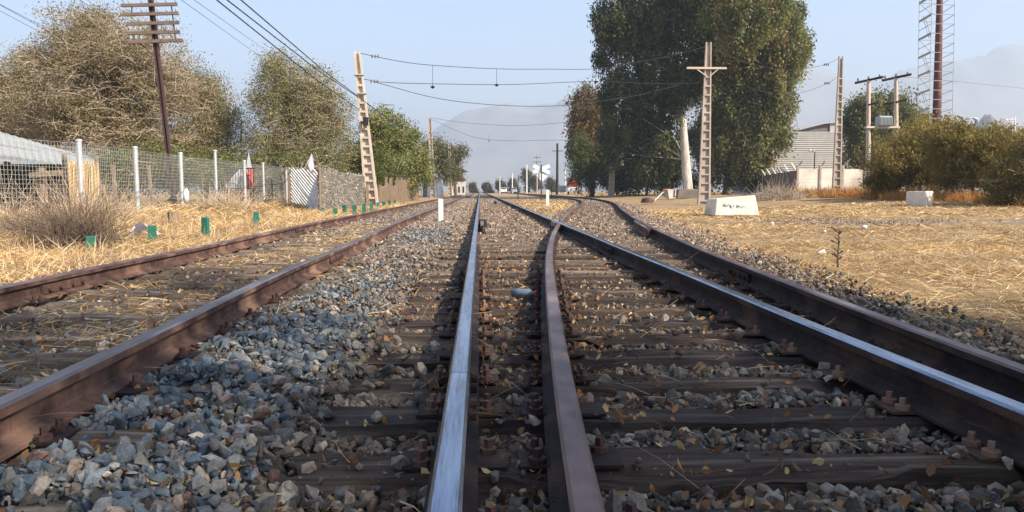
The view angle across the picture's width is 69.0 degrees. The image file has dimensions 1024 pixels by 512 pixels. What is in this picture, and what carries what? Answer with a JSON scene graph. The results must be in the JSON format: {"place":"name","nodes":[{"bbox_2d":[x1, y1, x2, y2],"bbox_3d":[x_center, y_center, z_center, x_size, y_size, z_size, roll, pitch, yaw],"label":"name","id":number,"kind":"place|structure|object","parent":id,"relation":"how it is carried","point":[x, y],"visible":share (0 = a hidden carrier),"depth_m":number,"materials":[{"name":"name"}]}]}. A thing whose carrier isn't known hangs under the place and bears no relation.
{"place":"outdoors","nodes":[
{"label":"outdoors","id":0,"kind":"place"},
{"bbox_2d":[0,206,353,284],"bbox_3d":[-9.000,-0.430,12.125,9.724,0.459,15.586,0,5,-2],"label":"dry grass","id":1,"kind":"structure","parent":0,"point":[186,223],"depth_m":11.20,"materials":[{"name":"plant"}]},
{"bbox_2d":[0,197,405,220],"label":"dry grass","id":2,"kind":"structure","parent":0,"point":[270,206],"depth_m":23.26,"materials":[{"name":"plant"}]},
{"bbox_2d":[0,307,1023,511],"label":"ballast gravel","id":3,"kind":"structure","parent":0,"point":[259,432],"depth_m":2.48,"materials":[{"name":"gravel"}]},
{"bbox_2d":[0,43,1023,190],"bbox_3d":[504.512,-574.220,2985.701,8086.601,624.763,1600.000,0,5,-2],"label":"mountains","id":4,"kind":"structure","parent":0,"point":[493,158],"depth_m":2627.50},
{"bbox_2d":[0,191,1023,511],"bbox_3d":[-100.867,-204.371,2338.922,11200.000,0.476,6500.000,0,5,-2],"label":"ground","id":5,"kind":"structure","parent":0,"point":[662,201],"depth_m":12.43,"materials":[{"name":"soil"}]},
{"bbox_2d":[0,504,71,511],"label":"sleeper","id":6,"kind":"object","parent":5,"relation":"on","point":[51,508],"visible":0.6,"depth_m":1.89,"materials":[{"name":"brown wood"}]},
{"bbox_2d":[0,32,75,163],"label":"tree","id":7,"kind":"object","parent":5,"relation":"on","point":[13,66],"visible":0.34,"depth_m":43.61,"materials":[{"name":"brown plant"}]},
{"bbox_2d":[0,131,93,212],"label":"shed","id":8,"kind":"structure","parent":5,"relation":"on","point":[10,147],"depth_m":24.36,"materials":[{"name":"metal"}]},
{"bbox_2d":[0,169,134,244],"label":"dry bush","id":9,"kind":"object","parent":5,"relation":"on","point":[32,218],"visible":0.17,"depth_m":11.03,"materials":[{"name":"plant"}]},
{"bbox_2d":[0,417,160,467],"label":"sleeper","id":10,"kind":"object","parent":5,"relation":"on","point":[56,433],"visible":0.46,"depth_m":2.40,"materials":[{"name":"brown wood"}]},
{"bbox_2d":[67,160,98,205],"bbox_3d":[-11.233,-1.700,19.448,0.142,1.581,0.961,2,6,25],"label":"reed screen","id":11,"kind":"object","parent":5,"relation":"on","point":[72,165],"visible":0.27,"depth_m":19.48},
{"bbox_2d":[2,151,166,224],"bbox_3d":[-8.742,-1.262,15.117,3.317,1.682,3.077,5,7,42],"label":"dry bush","id":12,"kind":"object","parent":5,"relation":"on","point":[103,201],"visible":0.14,"depth_m":14.97,"materials":[{"name":"plant"}]},
{"bbox_2d":[1,151,185,251],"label":"dry bush","id":13,"kind":"object","parent":5,"relation":"on","point":[75,233],"visible":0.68,"depth_m":10.18,"materials":[{"name":"brown plant"}]},
{"bbox_2d":[0,0,218,203],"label":"tree","id":14,"kind":"object","parent":5,"relation":"on","point":[91,109],"visible":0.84,"depth_m":37.12,"materials":[{"name":"brown plant"}]},
{"bbox_2d":[0,374,233,413],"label":"sleeper","id":15,"kind":"object","parent":5,"relation":"on","point":[128,390],"visible":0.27,"depth_m":2.99,"materials":[{"name":"brown wood"}]},
{"bbox_2d":[0,347,247,374],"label":"sleeper","id":16,"kind":"object","parent":5,"relation":"on","point":[48,361],"visible":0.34,"depth_m":3.52,"materials":[{"name":"brown wood"}]},
{"bbox_2d":[0,321,280,348],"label":"sleeper","id":17,"kind":"object","parent":5,"relation":"on","point":[226,327],"visible":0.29,"depth_m":4.13,"materials":[{"name":"brown wood"}]},
{"bbox_2d":[0,137,282,217],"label":"wire fence","id":18,"kind":"object","parent":5,"relation":"on","point":[215,167],"visible":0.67,"depth_m":21.54,"materials":[{"name":"metal"}]},
{"bbox_2d":[226,154,252,201],"bbox_3d":[-11.478,-3.315,31.537,1.384,2.072,0.356,1,5,10],"label":"flag","id":19,"kind":"object","parent":18,"relation":"attached to","point":[248,165],"visible":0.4,"depth_m":31.53,"materials":[{"name":"white fabric"}]},
{"bbox_2d":[0,308,285,328],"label":"sleeper","id":20,"kind":"object","parent":5,"relation":"on","point":[130,319],"visible":0.27,"depth_m":4.67,"materials":[{"name":"brown wood"}]},
{"bbox_2d":[120,0,183,203],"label":"telephone pole","id":21,"kind":"object","parent":5,"relation":"on","point":[151,5],"visible":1,"depth_m":24.84,"materials":[{"name":"brown wood"}]},
{"bbox_2d":[0,293,319,312],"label":"sleeper","id":22,"kind":"object","parent":5,"relation":"on","point":[192,304],"visible":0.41,"depth_m":5.28,"materials":[{"name":"brown wood"}]},
{"bbox_2d":[46,289,317,300],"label":"sleeper","id":23,"kind":"object","parent":5,"relation":"on","point":[156,293],"visible":0.28,"depth_m":5.84,"materials":[{"name":"brown wood"}]},
{"bbox_2d":[0,222,389,389],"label":"dry grass","id":24,"kind":"structure","parent":5,"relation":"on","point":[163,299],"depth_m":4.98,"materials":[{"name":"plant"}]},
{"bbox_2d":[159,63,253,200],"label":"tree","id":25,"kind":"object","parent":5,"relation":"on","point":[217,123],"visible":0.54,"depth_m":43.58,"materials":[{"name":"green plant"}]},
{"bbox_2d":[84,280,335,289],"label":"sleeper","id":26,"kind":"object","parent":5,"relation":"on","point":[183,284],"visible":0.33,"depth_m":6.43,"materials":[{"name":"brown wood"}]},
{"bbox_2d":[153,174,267,214],"bbox_3d":[-9.498,-1.873,23.484,3.743,1.419,2.588,0,5,-2],"label":"dry bush","id":27,"kind":"object","parent":5,"relation":"on","point":[225,202],"visible":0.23,"depth_m":23.42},
{"bbox_2d":[85,132,355,201],"bbox_3d":[-12.986,-3.874,34.870,4.913,3.803,14.703,3,6,27],"label":"hedge","id":28,"kind":"object","parent":5,"relation":"on","point":[335,163],"visible":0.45,"depth_m":31.70,"materials":[{"name":"green plant"}]},
{"bbox_2d":[123,273,357,280],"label":"sleeper","id":29,"kind":"object","parent":5,"relation":"on","point":[205,276],"visible":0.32,"depth_m":7.04,"materials":[{"name":"brown wood"}]},
{"bbox_2d":[149,265,355,273],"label":"sleeper","id":30,"kind":"object","parent":5,"relation":"on","point":[214,270],"visible":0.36,"depth_m":7.61,"materials":[{"name":"brown wood"}]},
{"bbox_2d":[176,261,375,266],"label":"sleeper","id":31,"kind":"object","parent":5,"relation":"on","point":[192,264],"visible":0.23,"depth_m":8.23,"materials":[{"name":"brown wood"}]},
{"bbox_2d":[222,34,359,198],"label":"tree","id":32,"kind":"object","parent":5,"relation":"on","point":[308,104],"visible":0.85,"depth_m":41.72,"materials":[{"name":"green plant"}]},
{"bbox_2d":[196,256,385,261],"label":"sleeper","id":33,"kind":"object","parent":5,"relation":"on","point":[280,257],"visible":0.17,"depth_m":8.83,"materials":[{"name":"brown wood"}]},
{"bbox_2d":[216,252,382,256],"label":"sleeper","id":34,"kind":"object","parent":5,"relation":"on","point":[249,254],"visible":0.23,"depth_m":9.46,"materials":[{"name":"brown wood"}]},
{"bbox_2d":[285,168,318,209],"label":"slatted gate","id":35,"kind":"structure","parent":5,"relation":"on","point":[302,195],"depth_m":30.43,"materials":[{"name":"metal"}]},
{"bbox_2d":[317,166,366,209],"bbox_3d":[-6.659,-2.584,29.481,0.310,1.802,5.494,0,5,6],"label":"screen fence","id":36,"kind":"object","parent":5,"relation":"on","point":[336,188],"visible":0.86,"depth_m":28.79,"materials":[{"name":"stone"}]},
{"bbox_2d":[353,51,378,205],"bbox_3d":[-6.502,-5.464,33.277,1.045,7.263,0.550,0,5,-2],"label":"lattice post","id":37,"kind":"object","parent":5,"relation":"on","point":[368,170],"visible":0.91,"depth_m":33.36,"materials":[{"name":"concrete"}]},
{"bbox_2d":[339,134,403,187],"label":"tree","id":38,"kind":"object","parent":5,"relation":"on","point":[382,167],"visible":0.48,"depth_m":48.51,"materials":[{"name":"green plant"}]},
{"bbox_2d":[365,177,418,207],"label":"picket fence","id":39,"kind":"object","parent":5,"relation":"on","point":[398,191],"visible":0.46,"depth_m":44.96,"materials":[{"name":"wood"}]},
{"bbox_2d":[350,101,443,195],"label":"tree","id":40,"kind":"object","parent":5,"relation":"on","point":[408,155],"visible":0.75,"depth_m":54.71,"materials":[{"name":"green plant"}]},
{"bbox_2d":[422,173,443,196],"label":"shack","id":41,"kind":"structure","parent":5,"relation":"on","point":[438,187],"depth_m":95.24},
{"bbox_2d":[420,132,467,195],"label":"tree","id":42,"kind":"object","parent":5,"relation":"on","point":[440,149],"visible":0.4,"depth_m":106.09,"materials":[{"name":"green plant"}]},
{"bbox_2d":[444,141,470,194],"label":"tree","id":43,"kind":"object","parent":5,"relation":"on","point":[459,154],"visible":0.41,"depth_m":128.24,"materials":[{"name":"green plant"}]},
{"bbox_2d":[10,241,995,328],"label":"ballast gravel","id":44,"kind":"structure","parent":5,"relation":"on","point":[423,251],"depth_m":6.30,"materials":[{"name":"gravel"}]},
{"bbox_2d":[0,231,1023,511],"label":"leaf debris","id":45,"kind":"object","parent":44,"relation":"on","point":[238,503],"visible":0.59,"depth_m":3.60,"materials":[{"name":"plant"}]},
{"bbox_2d":[0,221,1005,485],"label":"dry grass","id":46,"kind":"structure","parent":5,"relation":"on","point":[390,313],"depth_m":5.03,"materials":[{"name":"plant"}]},
{"bbox_2d":[0,252,1021,511],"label":"twig litter","id":47,"kind":"object","parent":5,"relation":"on","point":[510,372],"visible":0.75,"depth_m":3.63,"materials":[{"name":"wood"}]},
{"bbox_2d":[0,252,1023,511],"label":"dead leaves","id":48,"kind":"object","parent":5,"relation":"on","point":[780,506],"visible":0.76,"depth_m":3.11,"materials":[{"name":"brown plant"}]},
{"bbox_2d":[440,243,664,246],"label":"sleeper","id":49,"kind":"object","parent":5,"relation":"on","point":[541,244],"visible":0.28,"depth_m":11.34,"materials":[{"name":"brown wood"}]},
{"bbox_2d":[421,270,714,275],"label":"sleeper","id":50,"kind":"object","parent":5,"relation":"on","point":[572,272],"visible":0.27,"depth_m":7.44,"materials":[{"name":"brown wood"}]},
{"bbox_2d":[445,241,691,243],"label":"sleeper","id":51,"kind":"object","parent":5,"relation":"on","point":[573,242],"visible":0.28,"depth_m":11.80,"materials":[{"name":"brown wood"}]},
{"bbox_2d":[438,248,708,250],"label":"sleeper","id":52,"kind":"object","parent":5,"relation":"on","point":[545,249],"visible":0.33,"depth_m":10.28,"materials":[{"name":"brown wood"}]},
{"bbox_2d":[413,274,738,288],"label":"sleeper","id":53,"kind":"object","parent":5,"relation":"on","point":[729,277],"visible":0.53,"depth_m":6.49,"materials":[{"name":"brown wood"}]},
{"bbox_2d":[438,236,479,431],"bbox_3d":[-0.352,0.154,6.483,0.134,0.154,8.292,0,5,-2],"label":"rail","id":54,"kind":"object","parent":53,"relation":"on","point":[464,357],"visible":0.83,"depth_m":3.53,"materials":[{"name":"metal"}]},
{"bbox_2d":[435,253,721,256],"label":"sleeper","id":55,"kind":"object","parent":5,"relation":"on","point":[482,255],"visible":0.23,"depth_m":9.40,"materials":[{"name":"brown wood"}]},
{"bbox_2d":[441,250,716,254],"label":"sleeper","id":56,"kind":"object","parent":5,"relation":"on","point":[584,252],"visible":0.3,"depth_m":9.84,"materials":[{"name":"brown wood"}]},
{"bbox_2d":[432,255,732,259],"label":"sleeper","id":57,"kind":"object","parent":5,"relation":"on","point":[665,257],"visible":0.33,"depth_m":8.86,"materials":[{"name":"brown wood"}]},
{"bbox_2d":[431,260,735,265],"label":"sleeper","id":58,"kind":"object","parent":5,"relation":"on","point":[517,262],"visible":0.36,"depth_m":8.36,"materials":[{"name":"brown wood"}]},
{"bbox_2d":[412,281,755,297],"bbox_3d":[0.845,0.329,6.074,3.305,0.230,0.293,0,6,-2],"label":"sleeper","id":59,"kind":"object","parent":5,"relation":"on","point":[742,287],"visible":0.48,"depth_m":6.03,"materials":[{"name":"brown wood"}]},
{"bbox_2d":[560,73,612,194],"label":"pepper tree","id":60,"kind":"object","parent":5,"relation":"on","point":[585,111],"visible":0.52,"depth_m":95.50,"materials":[{"name":"green plant"}]},
{"bbox_2d":[428,265,749,270],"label":"sleeper","id":61,"kind":"object","parent":5,"relation":"on","point":[576,267],"visible":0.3,"depth_m":7.97,"materials":[{"name":"brown wood"}]},
{"bbox_2d":[391,297,797,320],"bbox_3d":[0.823,0.415,5.115,3.263,0.235,0.267,0,4,-2],"label":"sleeper","id":62,"kind":"object","parent":5,"relation":"on","point":[702,306],"visible":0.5,"depth_m":5.01,"materials":[{"name":"brown wood"}]},
{"bbox_2d":[563,123,631,196],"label":"pepper tree","id":63,"kind":"object","parent":5,"relation":"on","point":[586,169],"visible":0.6,"depth_m":91.22,"materials":[{"name":"green plant"}]},
{"bbox_2d":[423,269,782,282],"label":"sleeper","id":64,"kind":"object","parent":5,"relation":"on","point":[608,277],"visible":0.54,"depth_m":6.93,"materials":[{"name":"brown wood"}]},
{"bbox_2d":[541,223,604,511],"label":"rail","id":65,"kind":"object","parent":64,"relation":"on","point":[573,485],"visible":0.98,"depth_m":2.26,"materials":[{"name":"metal"}]},
{"bbox_2d":[402,501,811,511],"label":"sleeper","id":66,"kind":"object","parent":5,"relation":"on","point":[631,506],"visible":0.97,"depth_m":1.84,"materials":[{"name":"brown wood"}]},
{"bbox_2d":[389,309,828,332],"bbox_3d":[0.801,0.458,4.635,3.181,0.235,0.282,0,6,-3],"label":"sleeper","id":67,"kind":"object","parent":5,"relation":"on","point":[723,319],"visible":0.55,"depth_m":4.54,"materials":[{"name":"brown wood"}]},
{"bbox_2d":[408,289,840,308],"bbox_3d":[0.852,0.371,5.602,3.249,0.231,0.283,0,5,-3],"label":"sleeper","id":68,"kind":"object","parent":5,"relation":"on","point":[644,302],"visible":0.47,"depth_m":5.49,"materials":[{"name":"brown wood"}]},
{"bbox_2d":[344,359,921,404],"bbox_3d":[0.815,0.585,3.204,3.154,0.240,0.278,0,5,-3],"label":"sleeper","id":69,"kind":"object","parent":5,"relation":"on","point":[732,385],"visible":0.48,"depth_m":3.11,"materials":[{"name":"brown wood"}]},
{"bbox_2d":[485,193,1023,468],"bbox_3d":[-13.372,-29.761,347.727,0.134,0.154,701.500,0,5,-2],"label":"rail","id":70,"kind":"object","parent":69,"relation":"on","point":[941,399],"visible":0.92,"depth_m":3.09,"materials":[{"name":"metal"}]},
{"bbox_2d":[317,390,961,447],"bbox_3d":[0.806,0.625,2.717,3.122,0.234,0.288,0,5,-2],"label":"sleeper","id":71,"kind":"object","parent":5,"relation":"on","point":[423,416],"visible":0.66,"depth_m":2.62,"materials":[{"name":"brown wood"}]},
{"bbox_2d":[597,141,692,195],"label":"bush","id":72,"kind":"object","parent":5,"relation":"on","point":[621,183],"visible":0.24,"depth_m":83.44,"materials":[{"name":"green plant"}]},
{"bbox_2d":[273,430,1023,510],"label":"sleeper","id":73,"kind":"object","parent":5,"relation":"on","point":[982,466],"visible":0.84,"depth_m":2.15,"materials":[{"name":"brown wood"}]},
{"bbox_2d":[586,0,721,195],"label":"eucalyptus tree","id":74,"kind":"object","parent":5,"relation":"on","point":[663,28],"visible":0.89,"depth_m":75.96,"materials":[{"name":"green plant"}]},
{"bbox_2d":[372,322,948,349],"bbox_3d":[0.790,0.498,4.156,3.236,0.232,0.293,0,4,-2],"label":"sleeper","id":75,"kind":"object","parent":5,"relation":"on","point":[754,335],"visible":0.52,"depth_m":4.08,"materials":[{"name":"brown wood"}]},
{"bbox_2d":[363,338,1001,373],"bbox_3d":[0.823,0.541,3.689,3.167,0.236,0.279,0,4,-2],"label":"sleeper","id":76,"kind":"object","parent":5,"relation":"on","point":[793,356],"visible":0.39,"depth_m":3.61,"materials":[{"name":"brown wood"}]},
{"bbox_2d":[687,42,726,203],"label":"lattice post","id":77,"kind":"object","parent":5,"relation":"on","point":[704,184],"visible":0.95,"depth_m":43.03,"materials":[{"name":"grey concrete"}]},
{"bbox_2d":[361,47,703,88],"bbox_3d":[1.895,-9.918,38.440,20.400,3.398,1.291,-3,6,-29],"label":"overhead wire","id":78,"kind":"object","parent":77,"relation":"attached to","point":[496,84],"visible":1,"depth_m":37.34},
{"bbox_2d":[704,195,758,215],"bbox_3d":[7.534,-1.751,25.676,1.673,0.694,0.943,0,5,-2],"label":"concrete block","id":79,"kind":"object","parent":5,"relation":"on","point":[739,205],"depth_m":25.27,"materials":[{"name":"concrete"}]},
{"bbox_2d":[679,0,816,194],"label":"eucalyptus tree","id":80,"kind":"object","parent":5,"relation":"on","point":[747,130],"visible":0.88,"depth_m":75.75,"materials":[{"name":"green plant"}]},
{"bbox_2d":[722,161,784,194],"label":"bush","id":81,"kind":"object","parent":5,"relation":"on","point":[730,183],"visible":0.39,"depth_m":80.13,"materials":[{"name":"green plant"}]},
{"bbox_2d":[760,163,796,194],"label":"boundary wall","id":82,"kind":"structure","parent":5,"relation":"on","point":[789,175],"depth_m":66.18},
{"bbox_2d":[747,172,816,199],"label":"dry bush","id":83,"kind":"object","parent":5,"relation":"on","point":[773,192],"visible":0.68,"depth_m":44.13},
{"bbox_2d":[723,122,855,193],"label":"warehouse","id":84,"kind":"structure","parent":5,"relation":"on","point":[819,138],"depth_m":100.98,"materials":[{"name":"metal"}]},
{"bbox_2d":[633,200,1023,245],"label":"dry grass","id":85,"kind":"structure","parent":5,"relation":"on","point":[672,213],"depth_m":23.25,"materials":[{"name":"plant"}]},
{"bbox_2d":[832,56,843,190],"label":"lattice post","id":86,"kind":"object","parent":5,"relation":"on","point":[837,169],"visible":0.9,"depth_m":54.46,"materials":[{"name":"grey concrete"}]},
{"bbox_2d":[796,161,910,191],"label":"garden wall","id":87,"kind":"structure","parent":5,"relation":"on","point":[822,177],"depth_m":58.76,"materials":[{"name":"paint"}]},
{"bbox_2d":[774,184,957,198],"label":"dry grass","id":88,"kind":"structure","parent":5,"relation":"on","point":[849,193],"depth_m":43.88,"materials":[{"name":"plant"}]},
{"bbox_2d":[855,72,911,187],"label":"transformer platform","id":89,"kind":"structure","parent":5,"relation":"on","point":[883,122],"depth_m":50.32,"materials":[{"name":"concrete"}]},
{"bbox_2d":[842,80,931,168],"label":"tree","id":90,"kind":"object","parent":5,"relation":"on","point":[853,126],"visible":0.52,"depth_m":77.41,"materials":[{"name":"green plant"}]},
{"bbox_2d":[858,118,949,197],"bbox_3d":[20.616,-4.956,38.698,5.347,4.650,4.476,0,5,-2],"label":"shrub","id":91,"kind":"object","parent":5,"relation":"on","point":[894,167],"visible":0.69,"depth_m":38.28,"materials":[{"name":"green plant"}]},
{"bbox_2d":[906,191,932,206],"bbox_3d":[16.754,-2.279,30.642,0.768,0.786,0.789,-4,7,-40],"label":"concrete block","id":92,"kind":"object","parent":5,"relation":"on","point":[920,198],"depth_m":30.38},
{"bbox_2d":[916,0,954,190],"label":"scaffold tower","id":93,"kind":"structure","parent":5,"relation":"on","point":[923,55],"depth_m":59.58,"materials":[{"name":"metal"}]},
{"bbox_2d":[931,0,942,192],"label":"steel stack","id":94,"kind":"object","parent":5,"relation":"on","point":[937,93],"visible":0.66,"depth_m":60.23,"materials":[{"name":"metal"}]},
{"bbox_2d":[859,108,1023,187],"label":"shrub","id":95,"kind":"object","parent":5,"relation":"on","point":[921,119],"visible":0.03,"depth_m":46.57,"materials":[{"name":"green plant"}]},
{"bbox_2d":[861,186,1023,207],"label":"dry grass","id":96,"kind":"structure","parent":5,"relation":"on","point":[965,197],"depth_m":33.19,"materials":[{"name":"plant"}]},
{"bbox_2d":[912,111,1023,194],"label":"shrub","id":97,"kind":"object","parent":5,"relation":"on","point":[957,156],"visible":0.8,"depth_m":33.90,"materials":[{"name":"green plant"}]},
{"bbox_2d":[976,126,1023,205],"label":"shrub","id":98,"kind":"object","parent":5,"relation":"on","point":[1004,181],"visible":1,"depth_m":28.58,"materials":[{"name":"green plant"}]},
{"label":"sleeper","id":99,"kind":"object","parent":5,"relation":"on","visible":0},
{"bbox_2d":[0,192,470,310],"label":"rail","id":100,"kind":"object","parent":99,"relation":"on","point":[13,295],"visible":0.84,"depth_m":7.11,"materials":[{"name":"metal"}]},
{"bbox_2d":[0,193,473,462],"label":"rail","id":101,"kind":"object","parent":99,"relation":"on","point":[71,392],"visible":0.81,"depth_m":3.21,"materials":[{"name":"metal"}]},
{"bbox_2d":[0,0,1023,160],"label":"sky","id":102,"kind":"structure","parent":0,"point":[528,42],"materials":[{"name":"blue"}]},
{"bbox_2d":[443,195,585,199],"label":"distant sleepers","id":103,"kind":"object","parent":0,"point":[477,196],"visible":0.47,"depth_m":87.63,"materials":[{"name":"brown wood"}]},
{"bbox_2d":[507,192,1023,403],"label":"rail","id":104,"kind":"object","parent":103,"relation":"on","point":[1002,376],"visible":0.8,"depth_m":3.90,"materials":[{"name":"metal"}]},
{"bbox_2d":[387,198,658,213],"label":"ballast gravel","id":105,"kind":"structure","parent":0,"point":[457,206],"depth_m":37.01,"materials":[{"name":"gravel"}]},
{"bbox_2d":[509,200,573,215],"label":"dry grass","id":106,"kind":"structure","parent":0,"point":[554,211],"depth_m":40.77,"materials":[{"name":"plant"}]},
{"bbox_2d":[259,212,1017,247],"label":"ballast gravel","id":107,"kind":"structure","parent":0,"point":[436,230],"depth_m":16.20,"materials":[{"name":"gravel"}]},
{"bbox_2d":[611,214,1023,349],"bbox_3d":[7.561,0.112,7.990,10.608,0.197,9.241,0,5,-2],"label":"dry grass","id":108,"kind":"structure","parent":0,"point":[921,246],"depth_m":8.28,"materials":[{"name":"plant"}]},
{"bbox_2d":[915,114,1023,191],"bbox_3d":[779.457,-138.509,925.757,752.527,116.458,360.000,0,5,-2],"label":"hill","id":109,"kind":"structure","parent":0,"point":[985,119],"depth_m":867.05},
{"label":"sleeper","id":110,"kind":"object","parent":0,"visible":0},
{"bbox_2d":[423,372,477,511],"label":"rail","id":111,"kind":"object","parent":110,"relation":"on","point":[452,486],"visible":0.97,"depth_m":1.93,"materials":[{"name":"metal"}]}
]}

